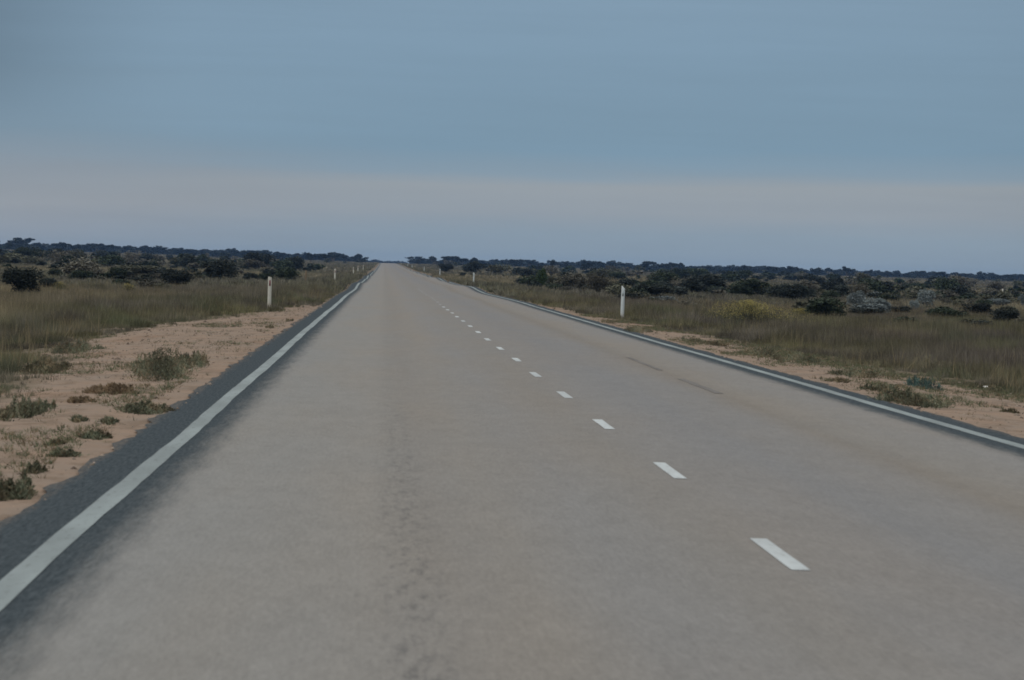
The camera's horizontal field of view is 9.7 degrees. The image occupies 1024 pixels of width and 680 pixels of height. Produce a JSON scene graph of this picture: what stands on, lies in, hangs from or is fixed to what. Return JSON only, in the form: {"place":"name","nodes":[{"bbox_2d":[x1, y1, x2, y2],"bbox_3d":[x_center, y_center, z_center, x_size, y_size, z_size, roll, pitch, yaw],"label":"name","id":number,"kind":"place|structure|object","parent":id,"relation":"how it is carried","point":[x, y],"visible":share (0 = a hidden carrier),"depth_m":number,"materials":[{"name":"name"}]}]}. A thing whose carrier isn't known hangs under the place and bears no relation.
{"place":"outdoors","nodes":[
{"label":"outdoors","id":0,"kind":"place"},
{"bbox_2d":[0,263,1023,679],"bbox_3d":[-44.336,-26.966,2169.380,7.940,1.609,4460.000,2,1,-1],"label":"road","id":1,"kind":"structure","parent":0,"point":[388,471],"depth_m":32.69,"materials":[{"name":"asphalt"}]},
{"bbox_2d":[0,260,1023,520],"bbox_3d":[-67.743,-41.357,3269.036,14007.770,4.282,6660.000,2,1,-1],"label":"ground","id":2,"kind":"structure","parent":0,"point":[94,412],"depth_m":70.41,"materials":[{"name":"soil"}]},
{"bbox_2d":[3,252,23,262],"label":"shrub","id":3,"kind":"object","parent":2,"relation":"on","point":[10,256],"visible":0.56,"depth_m":764.25,"materials":[{"name":"green plant"}]},
{"bbox_2d":[0,467,38,500],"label":"verge plant","id":4,"kind":"object","parent":2,"relation":"on","point":[22,488],"visible":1,"depth_m":34.88,"materials":[{"name":"green plant"}]},
{"bbox_2d":[0,392,44,421],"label":"verge plant","id":5,"kind":"object","parent":2,"relation":"on","point":[27,409],"visible":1,"depth_m":52.61,"materials":[{"name":"green plant"}]},
{"bbox_2d":[7,237,37,248],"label":"mallee tree","id":6,"kind":"object","parent":2,"relation":"on","point":[17,240],"visible":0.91,"depth_m":2595.09,"materials":[{"name":"green plant"}]},
{"bbox_2d":[0,265,47,293],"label":"shrub","id":7,"kind":"object","parent":2,"relation":"on","point":[22,280],"visible":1,"depth_m":217.51,"materials":[{"name":"green plant"}]},
{"bbox_2d":[12,246,45,257],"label":"shrub","id":8,"kind":"object","parent":2,"relation":"on","point":[23,250],"visible":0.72,"depth_m":947.58,"materials":[{"name":"green plant"}]},
{"bbox_2d":[20,255,40,263],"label":"shrub","id":9,"kind":"object","parent":2,"relation":"on","point":[28,258],"visible":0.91,"depth_m":755.97,"materials":[{"name":"green plant"}]},
{"bbox_2d":[25,458,47,473],"bbox_3d":[-3.106,0.825,39.231,0.148,0.096,0.742,2,1,3],"label":"verge plant","id":10,"kind":"object","parent":2,"relation":"on","point":[36,466],"visible":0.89,"depth_m":39.16,"materials":[{"name":"green plant"}]},
{"bbox_2d":[33,396,58,411],"bbox_3d":[-4.367,0.578,55.544,0.313,0.160,2.541,2,1,-2],"label":"verge plant","id":11,"kind":"object","parent":2,"relation":"on","point":[45,405],"visible":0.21,"depth_m":55.80,"materials":[{"name":"green plant"}]},
{"bbox_2d":[20,355,72,373],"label":"verge plant","id":12,"kind":"object","parent":2,"relation":"on","point":[46,365],"visible":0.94,"depth_m":75.95,"materials":[{"name":"green plant"}]},
{"bbox_2d":[38,277,57,286],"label":"shrub","id":13,"kind":"object","parent":2,"relation":"on","point":[51,281],"visible":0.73,"depth_m":266.87,"materials":[{"name":"green plant"}]},
{"bbox_2d":[48,249,72,261],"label":"shrub","id":14,"kind":"object","parent":2,"relation":"on","point":[56,256],"visible":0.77,"depth_m":800.39,"materials":[{"name":"green plant"}]},
{"bbox_2d":[46,445,89,456],"bbox_3d":[-3.159,0.789,42.547,0.259,0.085,0.730,2,1,5],"label":"verge plant","id":15,"kind":"object","parent":2,"relation":"on","point":[61,452],"visible":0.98,"depth_m":42.41,"materials":[{"name":"green plant"}]},
{"bbox_2d":[61,395,96,402],"bbox_3d":[-4.235,0.575,58.940,0.358,0.076,1.653,2,1,-2],"label":"verge plant","id":16,"kind":"object","parent":2,"relation":"on","point":[80,399],"visible":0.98,"depth_m":58.56,"materials":[{"name":"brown plant"}]},
{"bbox_2d":[68,414,89,422],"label":"verge plant","id":17,"kind":"object","parent":2,"relation":"on","point":[76,418],"visible":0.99,"depth_m":51.56,"materials":[{"name":"green plant"}]},
{"bbox_2d":[56,257,101,274],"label":"shrub","id":18,"kind":"object","parent":2,"relation":"on","point":[82,265],"visible":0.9,"depth_m":381.79,"materials":[{"name":"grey plant"}]},
{"bbox_2d":[47,339,112,354],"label":"verge plant","id":19,"kind":"object","parent":2,"relation":"on","point":[69,348],"visible":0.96,"depth_m":93.46,"materials":[{"name":"green plant"}]},
{"bbox_2d":[67,270,94,279],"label":"shrub","id":20,"kind":"object","parent":2,"relation":"on","point":[77,274],"visible":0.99,"depth_m":356.71,"materials":[{"name":"green plant"}]},
{"bbox_2d":[76,429,114,439],"bbox_3d":[-3.265,0.732,46.964,0.323,0.085,1.184,2,1,-4],"label":"verge plant","id":21,"kind":"object","parent":2,"relation":"on","point":[92,434],"visible":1,"depth_m":46.80,"materials":[{"name":"green plant"}]},
{"bbox_2d":[91,243,114,250],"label":"mallee tree","id":22,"kind":"object","parent":2,"relation":"on","point":[102,246],"visible":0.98,"depth_m":2699.80,"materials":[{"name":"green plant"}]},
{"bbox_2d":[98,416,120,424],"bbox_3d":[-3.436,0.680,51.096,0.198,0.079,1.013,2,1,-2],"label":"verge plant","id":23,"kind":"object","parent":2,"relation":"on","point":[109,420],"visible":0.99,"depth_m":51.14,"materials":[{"name":"green plant"}]},
{"bbox_2d":[96,254,124,264],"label":"shrub","id":24,"kind":"object","parent":2,"relation":"on","point":[113,259],"visible":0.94,"depth_m":760.81,"materials":[{"name":"green plant"}]},
{"bbox_2d":[82,381,141,394],"bbox_3d":[-4.204,0.493,63.029,0.710,0.135,2.362,2,1,-10],"label":"verge plant","id":25,"kind":"object","parent":2,"relation":"on","point":[111,388],"visible":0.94,"depth_m":62.56,"materials":[{"name":"green plant"}]},
{"bbox_2d":[105,267,127,277],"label":"shrub","id":26,"kind":"object","parent":2,"relation":"on","point":[118,271],"visible":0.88,"depth_m":372.05,"materials":[{"name":"green plant"}]},
{"bbox_2d":[124,249,142,260],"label":"shrub","id":27,"kind":"object","parent":2,"relation":"on","point":[133,255],"visible":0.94,"depth_m":1104.71,"materials":[{"name":"green plant"}]},
{"bbox_2d":[109,264,161,275],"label":"shrub","id":28,"kind":"object","parent":2,"relation":"on","point":[142,269],"visible":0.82,"depth_m":448.01,"materials":[{"name":"green plant"}]},
{"bbox_2d":[127,275,155,280],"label":"shrub","id":29,"kind":"object","parent":2,"relation":"on","point":[139,278],"visible":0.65,"depth_m":346.21,"materials":[{"name":"green plant"}]},
{"bbox_2d":[110,399,178,414],"bbox_3d":[-3.352,0.611,55.285,0.721,0.117,2.518,2,1,-2],"label":"verge plant","id":30,"kind":"object","parent":2,"relation":"on","point":[149,407],"visible":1,"depth_m":55.09,"materials":[{"name":"green plant"}]},
{"bbox_2d":[133,279,168,288],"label":"shrub","id":31,"kind":"object","parent":2,"relation":"on","point":[144,283],"visible":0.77,"depth_m":277.16,"materials":[{"name":"green plant"}]},
{"bbox_2d":[119,341,203,381],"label":"verge plant","id":32,"kind":"object","parent":2,"relation":"on","point":[155,366],"visible":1,"depth_m":71.49,"materials":[{"name":"green plant"}]},
{"bbox_2d":[159,268,194,285],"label":"shrub","id":33,"kind":"object","parent":2,"relation":"on","point":[173,276],"visible":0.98,"depth_m":318.27,"materials":[{"name":"green plant"}]},
{"bbox_2d":[175,253,197,267],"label":"shrub","id":34,"kind":"object","parent":2,"relation":"on","point":[185,259],"visible":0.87,"depth_m":785.18,"materials":[{"name":"green plant"}]},
{"bbox_2d":[170,346,209,368],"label":"verge plant","id":35,"kind":"object","parent":2,"relation":"on","point":[198,359],"visible":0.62,"depth_m":79.72,"materials":[{"name":"green plant"}]},
{"bbox_2d":[200,259,238,279],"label":"shrub","id":36,"kind":"object","parent":2,"relation":"on","point":[220,268],"visible":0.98,"depth_m":398.22,"materials":[{"name":"green plant"}]},
{"bbox_2d":[240,259,271,269],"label":"shrub","id":37,"kind":"object","parent":2,"relation":"on","point":[252,263],"visible":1,"depth_m":851.83,"materials":[{"name":"green plant"}]},
{"bbox_2d":[243,252,278,267],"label":"shrub","id":38,"kind":"object","parent":2,"relation":"on","point":[261,257],"visible":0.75,"depth_m":898.15,"materials":[{"name":"green plant"}]},
{"bbox_2d":[267,277,271,306],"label":"guide post","id":39,"kind":"object","parent":2,"relation":"on","point":[269,288],"visible":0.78,"depth_m":181.73,"materials":[{"name":"white plastic"}]},
{"bbox_2d":[269,260,294,268],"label":"shrub","id":40,"kind":"object","parent":2,"relation":"on","point":[282,264],"visible":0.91,"depth_m":832.95,"materials":[{"name":"green plant"}]},
{"bbox_2d":[274,267,301,278],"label":"shrub","id":41,"kind":"object","parent":2,"relation":"on","point":[286,271],"visible":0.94,"depth_m":463.01,"materials":[{"name":"green plant"}]},
{"bbox_2d":[286,256,304,269],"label":"shrub","id":42,"kind":"object","parent":2,"relation":"on","point":[298,262],"visible":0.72,"depth_m":898.27,"materials":[{"name":"green plant"}]},
{"bbox_2d":[438,263,454,271],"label":"shrub","id":43,"kind":"object","parent":2,"relation":"on","point":[445,267],"visible":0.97,"depth_m":1099.42,"materials":[{"name":"green plant"}]},
{"bbox_2d":[461,261,485,272],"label":"shrub","id":44,"kind":"object","parent":2,"relation":"on","point":[473,266],"visible":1,"depth_m":1049.56,"materials":[{"name":"green plant"}]},
{"bbox_2d":[0,277,1023,499],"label":"grass","id":45,"kind":"structure","parent":2,"relation":"on","point":[987,354],"depth_m":135.32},
{"bbox_2d":[0,249,1023,312],"bbox_3d":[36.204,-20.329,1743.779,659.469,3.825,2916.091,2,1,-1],"label":"ground cover","id":46,"kind":"object","parent":2,"relation":"on","point":[346,276],"visible":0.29,"depth_m":423.78,"materials":[{"name":"green plant"}]},
{"bbox_2d":[0,245,1023,300],"bbox_3d":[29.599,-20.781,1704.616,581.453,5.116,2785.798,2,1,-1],"label":"scrub","id":47,"kind":"object","parent":2,"relation":"on","point":[1018,285],"visible":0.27,"depth_m":1014.46,"materials":[{"name":"green plant"}]},
{"bbox_2d":[0,242,1023,280],"bbox_3d":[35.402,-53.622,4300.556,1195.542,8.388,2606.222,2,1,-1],"label":"woodland","id":48,"kind":"object","parent":2,"relation":"on","point":[161,250],"visible":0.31,"depth_m":3125.73,"materials":[{"name":"green plant"}]},
{"bbox_2d":[0,306,1023,518],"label":"pebbles","id":49,"kind":"object","parent":2,"relation":"on","point":[210,384],"visible":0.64,"depth_m":91.81,"materials":[{"name":"beige stone"}]},
{"bbox_2d":[510,268,535,275],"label":"shrub","id":50,"kind":"object","parent":2,"relation":"on","point":[525,271],"visible":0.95,"depth_m":918.25,"materials":[{"name":"green plant"}]},
{"bbox_2d":[518,274,544,283],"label":"shrub","id":51,"kind":"object","parent":2,"relation":"on","point":[528,278],"visible":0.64,"depth_m":477.13,"materials":[{"name":"green plant"}]},
{"bbox_2d":[536,268,546,284],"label":"shrub","id":52,"kind":"object","parent":2,"relation":"on","point":[541,275],"visible":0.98,"depth_m":449.60,"materials":[{"name":"green plant"}]},
{"bbox_2d":[544,264,560,275],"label":"shrub","id":53,"kind":"object","parent":2,"relation":"on","point":[552,270],"visible":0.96,"depth_m":1084.50,"materials":[{"name":"green plant"}]},
{"bbox_2d":[555,272,587,288],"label":"shrub","id":54,"kind":"object","parent":2,"relation":"on","point":[578,279],"visible":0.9,"depth_m":402.11,"materials":[{"name":"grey plant"}]},
{"bbox_2d":[584,272,616,291],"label":"shrub","id":55,"kind":"object","parent":2,"relation":"on","point":[598,283],"visible":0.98,"depth_m":366.91,"materials":[{"name":"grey plant"}]},
{"bbox_2d":[605,284,628,294],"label":"shrub","id":56,"kind":"object","parent":2,"relation":"on","point":[617,289],"visible":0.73,"depth_m":354.44,"materials":[{"name":"green plant"}]},
{"bbox_2d":[606,272,628,279],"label":"shrub","id":57,"kind":"object","parent":2,"relation":"on","point":[617,275],"visible":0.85,"depth_m":900.11,"materials":[{"name":"green plant"}]},
{"bbox_2d":[620,286,624,317],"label":"guide post","id":58,"kind":"object","parent":2,"relation":"on","point":[622,300],"visible":0.78,"depth_m":181.71,"materials":[{"name":"white plastic"}]},
{"bbox_2d":[618,276,635,285],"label":"shrub","id":59,"kind":"object","parent":2,"relation":"on","point":[627,281],"visible":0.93,"depth_m":490.27,"materials":[{"name":"green plant"}]},
{"bbox_2d":[617,291,644,299],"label":"shrub","id":60,"kind":"object","parent":2,"relation":"on","point":[636,295],"visible":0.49,"depth_m":297.42,"materials":[{"name":"green plant"}]},
{"bbox_2d":[623,326,656,332],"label":"verge plant","id":61,"kind":"object","parent":2,"relation":"on","point":[631,329],"visible":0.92,"depth_m":139.42,"materials":[{"name":"green plant"}]},
{"bbox_2d":[631,283,673,296],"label":"shrub","id":62,"kind":"object","parent":2,"relation":"on","point":[656,289],"visible":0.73,"depth_m":344.55,"materials":[{"name":"green plant"}]},
{"bbox_2d":[646,271,679,282],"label":"shrub","id":63,"kind":"object","parent":2,"relation":"on","point":[665,276],"visible":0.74,"depth_m":544.87,"materials":[{"name":"green plant"}]},
{"bbox_2d":[669,285,690,295],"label":"shrub","id":64,"kind":"object","parent":2,"relation":"on","point":[681,290],"visible":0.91,"depth_m":361.25,"materials":[{"name":"green plant"}]},
{"bbox_2d":[670,267,689,278],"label":"shrub","id":65,"kind":"object","parent":2,"relation":"on","point":[680,272],"visible":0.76,"depth_m":1058.66,"materials":[{"name":"green plant"}]},
{"bbox_2d":[680,279,707,292],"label":"shrub","id":66,"kind":"object","parent":2,"relation":"on","point":[691,284],"visible":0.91,"depth_m":429.13,"materials":[{"name":"green plant"}]},
{"bbox_2d":[687,268,709,277],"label":"shrub","id":67,"kind":"object","parent":2,"relation":"on","point":[698,272],"visible":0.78,"depth_m":1003.08,"materials":[{"name":"green plant"}]},
{"bbox_2d":[678,274,727,288],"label":"shrub","id":68,"kind":"object","parent":2,"relation":"on","point":[710,280],"visible":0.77,"depth_m":460.38,"materials":[{"name":"green plant"}]},
{"bbox_2d":[697,340,732,346],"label":"verge plant","id":69,"kind":"object","parent":2,"relation":"on","point":[714,342],"visible":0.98,"depth_m":118.83,"materials":[{"name":"green plant"}]},
{"bbox_2d":[725,274,741,282],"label":"shrub","id":70,"kind":"object","parent":2,"relation":"on","point":[734,277],"visible":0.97,"depth_m":941.53,"materials":[{"name":"green plant"}]},
{"bbox_2d":[737,269,753,279],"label":"shrub","id":71,"kind":"object","parent":2,"relation":"on","point":[745,274],"visible":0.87,"depth_m":1109.01,"materials":[{"name":"green plant"}]},
{"bbox_2d":[728,278,770,295],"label":"shrub","id":72,"kind":"object","parent":2,"relation":"on","point":[747,287],"visible":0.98,"depth_m":384.51,"materials":[{"name":"green plant"}]},
{"bbox_2d":[729,346,782,357],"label":"verge plant","id":73,"kind":"object","parent":2,"relation":"on","point":[763,352],"visible":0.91,"depth_m":105.96,"materials":[{"name":"green plant"}]},
{"bbox_2d":[704,298,814,324],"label":"flowering plant","id":74,"kind":"object","parent":2,"relation":"on","point":[745,311],"visible":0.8,"depth_m":177.20,"materials":[{"name":"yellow plant"}]},
{"bbox_2d":[766,284,796,299],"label":"shrub","id":75,"kind":"object","parent":2,"relation":"on","point":[773,290],"visible":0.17,"depth_m":365.25,"materials":[{"name":"green plant"}]},
{"bbox_2d":[776,283,809,299],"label":"shrub","id":76,"kind":"object","parent":2,"relation":"on","point":[795,290],"visible":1,"depth_m":347.17,"materials":[{"name":"green plant"}]},
{"bbox_2d":[772,351,826,363],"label":"verge plant","id":77,"kind":"object","parent":2,"relation":"on","point":[799,357],"visible":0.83,"depth_m":101.23,"materials":[{"name":"green plant"}]},
{"bbox_2d":[791,301,811,310],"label":"shrub","id":78,"kind":"object","parent":2,"relation":"on","point":[800,305],"visible":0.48,"depth_m":244.36,"materials":[{"name":"green plant"}]},
{"bbox_2d":[789,278,819,290],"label":"shrub","id":79,"kind":"object","parent":2,"relation":"on","point":[810,285],"visible":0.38,"depth_m":441.08,"materials":[{"name":"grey plant"}]},
{"bbox_2d":[797,273,826,283],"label":"shrub","id":80,"kind":"object","parent":2,"relation":"on","point":[813,277],"visible":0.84,"depth_m":900.12,"materials":[{"name":"green plant"}]},
{"bbox_2d":[804,296,846,317],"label":"shrub","id":81,"kind":"object","parent":2,"relation":"on","point":[821,305],"visible":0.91,"depth_m":212.25,"materials":[{"name":"green plant"}]},
{"bbox_2d":[820,290,840,298],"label":"shrub","id":82,"kind":"object","parent":2,"relation":"on","point":[831,293],"visible":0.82,"depth_m":382.36,"materials":[{"name":"green plant"}]},
{"bbox_2d":[820,282,842,290],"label":"shrub","id":83,"kind":"object","parent":2,"relation":"on","point":[826,286],"visible":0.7,"depth_m":512.52,"materials":[{"name":"green plant"}]},
{"bbox_2d":[823,377,850,382],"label":"verge plant","id":84,"kind":"object","parent":2,"relation":"on","point":[839,380],"visible":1,"depth_m":81.61,"materials":[{"name":"green plant"}]},
{"bbox_2d":[832,284,852,294],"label":"shrub","id":85,"kind":"object","parent":2,"relation":"on","point":[844,288],"visible":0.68,"depth_m":443.66,"materials":[{"name":"green plant"}]},
{"bbox_2d":[823,366,883,378],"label":"verge plant","id":86,"kind":"object","parent":2,"relation":"on","point":[852,371],"visible":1,"depth_m":87.99,"materials":[{"name":"green plant"}]},
{"bbox_2d":[846,290,865,305],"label":"shrub","id":87,"kind":"object","parent":2,"relation":"on","point":[857,297],"visible":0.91,"depth_m":294.79,"materials":[{"name":"plant"}]},
{"bbox_2d":[848,281,870,295],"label":"shrub","id":88,"kind":"object","parent":2,"relation":"on","point":[859,287],"visible":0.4,"depth_m":316.89,"materials":[{"name":"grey plant"}]},
{"bbox_2d":[847,307,885,314],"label":"shrub","id":89,"kind":"object","parent":2,"relation":"on","point":[863,310],"visible":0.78,"depth_m":245.60,"materials":[{"name":"green plant"}]},
{"bbox_2d":[849,303,888,313],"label":"shrub","id":90,"kind":"object","parent":2,"relation":"on","point":[875,306],"visible":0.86,"depth_m":247.57,"materials":[{"name":"plant"}]},
{"bbox_2d":[858,279,887,292],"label":"shrub","id":91,"kind":"object","parent":2,"relation":"on","point":[875,288],"visible":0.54,"depth_m":458.02,"materials":[{"name":"green plant"}]},
{"bbox_2d":[858,297,890,310],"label":"shrub","id":92,"kind":"object","parent":2,"relation":"on","point":[880,301],"visible":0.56,"depth_m":267.66,"materials":[{"name":"plant"}]},
{"bbox_2d":[857,383,905,391],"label":"verge plant","id":93,"kind":"object","parent":2,"relation":"on","point":[878,387],"visible":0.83,"depth_m":75.95,"materials":[{"name":"green plant"}]},
{"bbox_2d":[886,306,911,312],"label":"shrub","id":94,"kind":"object","parent":2,"relation":"on","point":[904,309],"visible":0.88,"depth_m":262.56,"materials":[{"name":"green plant"}]},
{"bbox_2d":[865,386,968,408],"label":"verge plant","id":95,"kind":"object","parent":2,"relation":"on","point":[907,398],"visible":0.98,"depth_m":68.24,"materials":[{"name":"green plant"}]},
{"bbox_2d":[904,375,942,389],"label":"verge plant","id":96,"kind":"object","parent":2,"relation":"on","point":[914,382],"visible":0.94,"depth_m":80.61,"materials":[{"name":"green plant"}]},
{"bbox_2d":[916,289,935,306],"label":"shrub","id":97,"kind":"object","parent":2,"relation":"on","point":[924,296],"visible":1,"depth_m":336.68,"materials":[{"name":"plant"}]},
{"bbox_2d":[931,276,960,290],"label":"shrub","id":98,"kind":"object","parent":2,"relation":"on","point":[944,283],"visible":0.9,"depth_m":647.93,"materials":[{"name":"green plant"}]},
{"bbox_2d":[924,306,969,316],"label":"shrub","id":99,"kind":"object","parent":2,"relation":"on","point":[940,310],"visible":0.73,"depth_m":233.68,"materials":[{"name":"green plant"}]},
{"bbox_2d":[948,286,970,295],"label":"shrub","id":100,"kind":"object","parent":2,"relation":"on","point":[960,290],"visible":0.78,"depth_m":518.02,"materials":[{"name":"green plant"}]},
{"bbox_2d":[947,274,976,288],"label":"shrub","id":101,"kind":"object","parent":2,"relation":"on","point":[963,281],"visible":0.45,"depth_m":805.98,"materials":[{"name":"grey plant"}]},
{"bbox_2d":[959,302,992,314],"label":"shrub","id":102,"kind":"object","parent":2,"relation":"on","point":[982,308],"visible":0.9,"depth_m":268.54,"materials":[{"name":"green plant"}]},
{"bbox_2d":[973,383,1006,391],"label":"verge plant","id":103,"kind":"object","parent":2,"relation":"on","point":[989,387],"visible":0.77,"depth_m":82.75,"materials":[{"name":"green plant"}]},
{"bbox_2d":[987,298,1011,305],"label":"shrub","id":104,"kind":"object","parent":2,"relation":"on","point":[997,302],"visible":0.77,"depth_m":355.59,"materials":[{"name":"plant"}]},
{"bbox_2d":[988,308,1019,321],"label":"shrub","id":105,"kind":"object","parent":2,"relation":"on","point":[1009,314],"visible":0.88,"depth_m":217.61,"materials":[{"name":"green plant"}]},
{"bbox_2d":[0,0,1023,274],"label":"sky","id":106,"kind":"structure","parent":0,"point":[860,135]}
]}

